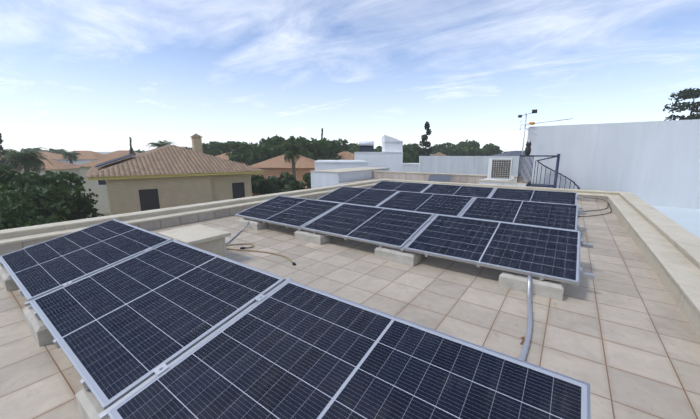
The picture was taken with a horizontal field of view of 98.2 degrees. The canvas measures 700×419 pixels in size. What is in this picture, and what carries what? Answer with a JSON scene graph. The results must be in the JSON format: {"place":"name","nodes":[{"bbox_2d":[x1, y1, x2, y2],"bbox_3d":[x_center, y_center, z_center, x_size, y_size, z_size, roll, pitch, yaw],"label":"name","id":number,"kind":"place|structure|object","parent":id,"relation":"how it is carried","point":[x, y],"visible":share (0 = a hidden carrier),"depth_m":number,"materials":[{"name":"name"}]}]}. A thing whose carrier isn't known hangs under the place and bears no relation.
{"place":"outdoors","nodes":[
{"label":"outdoors","id":0,"kind":"place"},
{"bbox_2d":[34,152,57,157],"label":"house","id":1,"kind":"structure","parent":0,"point":[48,154],"depth_m":102.33,"materials":[{"name":"beige paint"}]},
{"bbox_2d":[46,151,109,164],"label":"house","id":2,"kind":"structure","parent":0,"point":[90,156],"depth_m":84.30,"materials":[{"name":"orange tile"}]},
{"bbox_2d":[81,196,109,218],"bbox_3d":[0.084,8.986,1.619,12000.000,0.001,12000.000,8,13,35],"label":"ground sheet","id":3,"kind":"object","parent":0,"point":[106,214],"depth_m":46.01,"materials":[{"name":"beige plant"}]},
{"bbox_2d":[0,133,17,176],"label":"conifer","id":4,"kind":"object","parent":3,"relation":"on","point":[3,161],"depth_m":58.21,"materials":[{"name":"green plant"}]},
{"bbox_2d":[0,189,32,216],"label":"tree","id":5,"kind":"object","parent":3,"relation":"on","point":[8,197],"visible":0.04,"depth_m":16.01,"materials":[{"name":"green plant"}]},
{"bbox_2d":[1,147,50,174],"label":"palm","id":6,"kind":"object","parent":3,"relation":"on","point":[21,159],"depth_m":38.07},
{"bbox_2d":[20,148,42,152],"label":"tree","id":7,"kind":"object","parent":3,"relation":"on","point":[29,149],"visible":0.04,"depth_m":167.02,"materials":[{"name":"green plant"}]},
{"bbox_2d":[0,198,69,229],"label":"bush","id":8,"kind":"object","parent":3,"relation":"on","point":[18,221],"visible":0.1,"depth_m":15.13,"materials":[{"name":"green plant"}]},
{"bbox_2d":[5,159,82,193],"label":"house","id":9,"kind":"structure","parent":3,"relation":"on","point":[54,166],"depth_m":62.09,"materials":[{"name":"beige paint"}]},
{"bbox_2d":[0,163,103,221],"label":"tree","id":10,"kind":"object","parent":3,"relation":"on","point":[47,194],"depth_m":20.21,"materials":[{"name":"green plant"}]},
{"bbox_2d":[46,148,65,153],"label":"tree","id":11,"kind":"object","parent":3,"relation":"on","point":[57,151],"visible":0.02,"depth_m":122.97,"materials":[{"name":"green plant"}]},
{"bbox_2d":[59,149,83,163],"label":"palm","id":12,"kind":"object","parent":3,"relation":"on","point":[71,155],"depth_m":72.66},
{"bbox_2d":[74,153,127,213],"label":"house","id":13,"kind":"structure","parent":3,"relation":"on","point":[98,188],"depth_m":46.18,"materials":[{"name":"beige paint"}]},
{"bbox_2d":[129,137,135,153],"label":"cypress","id":14,"kind":"object","parent":3,"relation":"on","point":[131,150],"visible":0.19,"depth_m":68.64,"materials":[{"name":"green plant"}]},
{"bbox_2d":[202,142,232,155],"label":"belt tree","id":15,"kind":"object","parent":3,"relation":"on","point":[216,149],"visible":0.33,"depth_m":75.00,"materials":[{"name":"green plant"}]},
{"bbox_2d":[209,141,234,143],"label":"belt tree","id":16,"kind":"object","parent":3,"relation":"on","point":[228,142],"visible":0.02,"depth_m":89.81,"materials":[{"name":"green plant"}]},
{"bbox_2d":[216,153,245,164],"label":"house","id":17,"kind":"structure","parent":3,"relation":"on","point":[224,156],"depth_m":60.70,"materials":[{"name":"beige paint"}]},
{"bbox_2d":[229,142,258,148],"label":"belt tree","id":18,"kind":"object","parent":3,"relation":"on","point":[252,144],"depth_m":83.65,"materials":[{"name":"green plant"}]},
{"bbox_2d":[226,141,269,164],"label":"belt tree","id":19,"kind":"object","parent":3,"relation":"on","point":[242,152],"visible":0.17,"depth_m":59.13,"materials":[{"name":"green plant"}]},
{"bbox_2d":[251,174,274,195],"bbox_3d":[-10.317,-0.083,31.202,4.138,7.076,4.633,8,13,35],"label":"garden shrub","id":20,"kind":"object","parent":3,"relation":"on","point":[259,184],"depth_m":30.41,"materials":[{"name":"green plant"}]},
{"bbox_2d":[245,134,284,165],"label":"belt tree","id":21,"kind":"object","parent":3,"relation":"on","point":[270,149],"visible":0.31,"depth_m":56.91,"materials":[{"name":"green plant"}]},
{"bbox_2d":[259,137,282,146],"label":"belt tree","id":22,"kind":"object","parent":3,"relation":"on","point":[262,141],"depth_m":66.62,"materials":[{"name":"green plant"}]},
{"bbox_2d":[266,172,304,193],"bbox_3d":[-7.165,-0.564,33.493,4.267,7.194,4.314,8,13,35],"label":"garden shrub","id":23,"kind":"object","parent":3,"relation":"on","point":[285,183],"visible":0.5,"depth_m":32.86,"materials":[{"name":"green plant"}]},
{"bbox_2d":[302,173,310,188],"bbox_3d":[-3.955,-0.473,33.112,4.507,7.153,4.696,8,13,35],"label":"garden shrub","id":24,"kind":"object","parent":3,"relation":"on","point":[306,179],"visible":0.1,"depth_m":32.23,"materials":[{"name":"green plant"}]},
{"bbox_2d":[279,136,340,160],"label":"belt tree","id":25,"kind":"object","parent":3,"relation":"on","point":[314,150],"depth_m":55.78,"materials":[{"name":"green plant"}]},
{"bbox_2d":[314,160,367,169],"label":"parapet wall","id":26,"kind":"structure","parent":3,"relation":"on","point":[328,164],"depth_m":26.41,"materials":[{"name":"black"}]},
{"bbox_2d":[330,151,354,159],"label":"orange house","id":27,"kind":"structure","parent":3,"relation":"on","point":[345,155],"depth_m":59.26,"materials":[{"name":"pink paint"}]},
{"bbox_2d":[326,138,358,153],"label":"belt tree","id":28,"kind":"object","parent":3,"relation":"on","point":[345,146],"depth_m":69.74,"materials":[{"name":"green plant"}]},
{"bbox_2d":[311,169,388,187],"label":"wall","id":29,"kind":"structure","parent":3,"relation":"on","point":[321,179],"depth_m":18.50,"materials":[{"name":"white paint"}]},
{"bbox_2d":[310,167,389,172],"bbox_3d":[0.235,-2.720,20.633,2.270,0.050,6.180,8,13,35],"label":"wall coping","id":30,"kind":"object","parent":29,"relation":"on","point":[350,169],"visible":1,"depth_m":20.21,"materials":[{"name":"beige concrete"}]},
{"bbox_2d":[350,143,359,148],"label":"belt tree","id":31,"kind":"object","parent":3,"relation":"on","point":[354,144],"visible":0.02,"depth_m":91.44,"materials":[{"name":"green plant"}]},
{"bbox_2d":[374,146,415,162],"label":"belt tree","id":32,"kind":"object","parent":3,"relation":"on","point":[408,157],"visible":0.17,"depth_m":66.35,"materials":[{"name":"green plant"}]},
{"bbox_2d":[402,163,418,171],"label":"wall","id":33,"kind":"structure","parent":3,"relation":"on","point":[410,167],"depth_m":57.58,"materials":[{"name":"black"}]},
{"bbox_2d":[403,143,422,162],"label":"belt tree","id":34,"kind":"object","parent":3,"relation":"on","point":[415,147],"visible":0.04,"depth_m":74.19,"materials":[{"name":"green plant"}]},
{"bbox_2d":[417,121,432,162],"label":"conifer","id":35,"kind":"object","parent":3,"relation":"on","point":[423,150],"depth_m":69.92,"materials":[{"name":"green plant"}]},
{"bbox_2d":[427,142,453,155],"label":"belt tree","id":36,"kind":"object","parent":3,"relation":"on","point":[436,148],"visible":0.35,"depth_m":99.73,"materials":[{"name":"green plant"}]},
{"bbox_2d":[446,143,480,155],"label":"belt tree","id":37,"kind":"object","parent":3,"relation":"on","point":[466,149],"depth_m":90.08,"materials":[{"name":"green plant"}]},
{"bbox_2d":[457,139,479,148],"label":"belt tree","id":38,"kind":"object","parent":3,"relation":"on","point":[474,143],"visible":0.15,"depth_m":105.96,"materials":[{"name":"green plant"}]},
{"bbox_2d":[419,156,524,175],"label":"wall","id":39,"kind":"structure","parent":3,"relation":"on","point":[477,165],"depth_m":28.90,"materials":[{"name":"white paint"}]},
{"bbox_2d":[477,143,504,155],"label":"belt tree","id":40,"kind":"object","parent":3,"relation":"on","point":[488,149],"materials":[{"name":"green plant"}]},
{"bbox_2d":[491,151,524,155],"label":"house","id":41,"kind":"structure","parent":3,"relation":"on","point":[514,153],"depth_m":77.87,"materials":[{"name":"grey stone"}]},
{"bbox_2d":[523,119,699,208],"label":"wall","id":42,"kind":"structure","parent":3,"relation":"on","point":[654,163],"depth_m":11.19,"materials":[{"name":"paint"}]},
{"bbox_2d":[519,113,572,180],"bbox_3d":[8.090,-2.526,12.673,1.921,3.009,0.731,4,11,19],"label":"antenna mast","id":43,"kind":"object","parent":42,"relation":"attached to","point":[532,133],"visible":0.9,"depth_m":12.81,"materials":[{"name":"grey metal"}]},
{"bbox_2d":[663,88,699,120],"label":"tree","id":44,"kind":"object","parent":3,"relation":"on","point":[681,95],"depth_m":48.65,"materials":[{"name":"green plant"}]},
{"bbox_3d":[0.261,3.795,6.362,9.480,6.480,18.290,8,13,35],"label":"building body","id":45,"kind":"object","parent":3,"relation":"on","visible":0},
{"bbox_2d":[0,180,386,255],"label":"parapet","id":46,"kind":"object","parent":45,"relation":"on","point":[148,226],"visible":0.22,"depth_m":6.88,"materials":[{"name":"concrete"}]},
{"bbox_2d":[0,179,386,244],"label":"parapet coping","id":47,"kind":"object","parent":46,"relation":"on","point":[54,233],"visible":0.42,"depth_m":6.72,"materials":[{"name":"beige concrete"}]},
{"bbox_2d":[0,201,699,418],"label":"deck floor","id":48,"kind":"structure","parent":45,"relation":"on","point":[618,334],"depth_m":3.10,"materials":[{"name":"tile"}]},
{"bbox_2d":[191,237,226,257],"bbox_3d":[-2.365,0.596,4.634,0.780,0.400,0.540,8,13,35],"label":"vent box","id":49,"kind":"object","parent":48,"relation":"on","point":[217,246],"visible":0.07,"depth_m":4.48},
{"bbox_2d":[157,224,230,244],"bbox_3d":[-2.365,0.372,4.593,0.920,0.055,0.660,8,13,35],"label":"slab cover","id":50,"kind":"object","parent":49,"relation":"on","point":[194,234],"visible":0.79,"depth_m":4.50,"materials":[{"name":"beige concrete"}]},
{"bbox_2d":[226,243,292,261],"bbox_3d":[-1.534,0.703,5.086,1.619,0.024,0.684,3,11,16],"label":"cable","id":51,"kind":"object","parent":48,"relation":"on","point":[254,250],"visible":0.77,"depth_m":5.15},
{"bbox_2d":[0,218,563,418],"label":"concrete blocks","id":52,"kind":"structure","parent":48,"relation":"on","point":[89,406],"depth_m":3.61,"materials":[{"name":"concrete"}]},
{"bbox_2d":[0,184,594,418],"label":"mounting clamp","id":53,"kind":"object","parent":52,"relation":"on","point":[160,369],"visible":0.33,"depth_m":2.69,"materials":[{"name":"silver metal"}]},
{"bbox_2d":[0,181,590,418],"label":"solar panel frames","id":54,"kind":"structure","parent":53,"relation":"on","point":[121,395],"depth_m":2.94,"materials":[{"name":"silver metal"}]},
{"bbox_2d":[0,181,586,418],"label":"solar panels","id":55,"kind":"object","parent":54,"relation":"in","point":[290,350],"visible":1,"depth_m":2.24,"materials":[{"name":"blue glass"}]},
{"bbox_2d":[226,221,532,360],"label":"steel conduits","id":56,"kind":"object","parent":48,"relation":"on","point":[524,350],"visible":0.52,"depth_m":2.95,"materials":[{"name":"grey metal"}]},
{"bbox_2d":[240,197,611,265],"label":"cables and nozzles","id":57,"kind":"object","parent":48,"relation":"on","point":[293,263],"visible":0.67,"depth_m":8.32,"materials":[{"name":"black plastic"}]},
{"bbox_2d":[387,180,699,337],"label":"parapet","id":58,"kind":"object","parent":45,"relation":"on","point":[688,309],"visible":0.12,"depth_m":4.49,"materials":[{"name":"beige stone"}]},
{"bbox_2d":[387,179,699,314],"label":"parapet coping","id":59,"kind":"object","parent":58,"relation":"on","point":[680,269],"visible":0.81,"depth_m":4.93,"materials":[{"name":"beige stone"}]},
{"bbox_2d":[106,150,138,155],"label":"house","id":60,"kind":"structure","parent":0,"point":[118,152],"depth_m":112.70,"materials":[{"name":"beige paint"}]},
{"bbox_2d":[146,140,175,147],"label":"tree","id":61,"kind":"object","parent":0,"point":[159,143],"depth_m":58.64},
{"bbox_2d":[85,134,266,214],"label":"house","id":62,"kind":"structure","parent":0,"point":[179,176],"depth_m":21.13,"materials":[{"name":"beige paint"}]},
{"bbox_2d":[95,154,134,167],"bbox_3d":[-17.421,-3.654,22.415,2.270,0.874,5.330,-8,13,-38],"label":"solar panel","id":63,"kind":"object","parent":62,"relation":"attached to","point":[112,160],"visible":1,"depth_m":21.30,"materials":[{"name":"grey"}]},
{"bbox_2d":[137,187,160,210],"bbox_3d":[-13.088,-0.536,19.797,0.150,1.740,1.190,13,16,50],"label":"window","id":64,"kind":"structure","parent":62,"relation":"attached to","point":[148,198],"depth_m":19.72,"materials":[{"name":"grey glass"}]},
{"bbox_2d":[250,155,315,195],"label":"peach house","id":65,"kind":"structure","parent":0,"point":[276,166],"depth_m":45.90,"materials":[{"name":"paint"}]},
{"bbox_2d":[277,142,305,178],"bbox_3d":[-7.772,-3.613,40.608,4.022,10.566,3.630,8,13,35],"label":"palm tree","id":66,"kind":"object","parent":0,"point":[288,154],"depth_m":39.64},
{"bbox_2d":[0,0,699,152],"label":"sky","id":67,"kind":"structure","parent":0,"point":[76,75],"materials":[{"name":"blue"}]},
{"bbox_2d":[354,152,402,171],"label":"white modern house","id":68,"kind":"structure","parent":0,"point":[392,161],"depth_m":39.09,"materials":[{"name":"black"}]},
{"bbox_2d":[359,145,373,151],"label":"solar thermal panels","id":69,"kind":"object","parent":68,"relation":"on","point":[366,148],"visible":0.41,"depth_m":40.58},
{"bbox_2d":[359,141,373,144],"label":"solar thermal tank","id":70,"kind":"object","parent":69,"relation":"on","point":[366,142],"visible":1,"depth_m":40.54,"materials":[{"name":"white metal"}]},
{"bbox_2d":[382,135,402,151],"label":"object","id":71,"kind":"object","parent":68,"relation":"on","point":[390,144],"visible":0.8,"depth_m":39.18,"materials":[{"name":"grey paint"}]},
{"bbox_2d":[338,174,528,186],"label":"terrace walls","id":72,"kind":"structure","parent":0,"point":[498,183],"depth_m":13.96,"materials":[{"name":"white paint"}]},
{"bbox_2d":[340,178,377,182],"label":"second terrace floor","id":73,"kind":"structure","parent":72,"relation":"on","point":[359,181],"depth_m":18.39,"materials":[{"name":"tile"}]},
{"bbox_2d":[428,175,450,181],"bbox_3d":[5.053,-1.704,17.144,1.200,0.443,0.718,5,11,24],"label":"leaning panel","id":74,"kind":"object","parent":73,"relation":"on","point":[441,178],"visible":0.64,"depth_m":17.17,"materials":[{"name":"grey"}]},
{"bbox_2d":[372,172,516,183],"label":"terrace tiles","id":75,"kind":"object","parent":72,"relation":"attached to","point":[425,177],"visible":0.4,"depth_m":18.61,"materials":[{"name":"beige tile"}]},
{"bbox_2d":[372,171,527,183],"bbox_3d":[4.350,-1.787,16.407,9.530,0.135,4.130,8,13,35],"label":"parapet coping","id":76,"kind":"object","parent":72,"relation":"on","point":[514,180],"visible":0.48,"depth_m":16.64,"materials":[{"name":"beige concrete"}]},
{"bbox_2d":[483,176,513,180],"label":"ac pipes","id":77,"kind":"object","parent":76,"relation":"on","point":[512,177],"visible":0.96,"depth_m":14.09,"materials":[{"name":"white plastic"}]},
{"bbox_2d":[487,158,512,179],"bbox_3d":[7.169,-1.919,14.472,1.000,1.020,0.403,8,13,35],"label":"air conditioner","id":78,"kind":"object","parent":76,"relation":"on","point":[500,168],"visible":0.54,"depth_m":14.30,"materials":[{"name":"white metal"}]},
{"bbox_2d":[517,154,579,188],"bbox_3d":[7.861,0.103,12.204,2.111,4.610,1.679,8,13,35],"label":"metal railing","id":79,"kind":"object","parent":72,"relation":"on","point":[520,176],"visible":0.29,"depth_m":11.98,"materials":[{"name":"grey metal"}]},
{"bbox_2d":[525,141,531,155],"bbox_3d":[6.960,-2.392,11.839,0.220,0.590,0.200,8,13,35],"label":"owl decoy","id":80,"kind":"object","parent":79,"relation":"on","point":[528,149],"visible":1,"depth_m":11.78,"materials":[{"name":"grey plastic"}]},
{"bbox_2d":[431,152,446,155],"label":"house roof","id":81,"kind":"structure","parent":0,"point":[439,154],"depth_m":62.07,"materials":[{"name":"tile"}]},
{"bbox_2d":[652,206,699,237],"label":"wall","id":82,"kind":"structure","parent":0,"point":[688,219],"depth_m":9.13,"materials":[{"name":"grey paint"}]}
]}

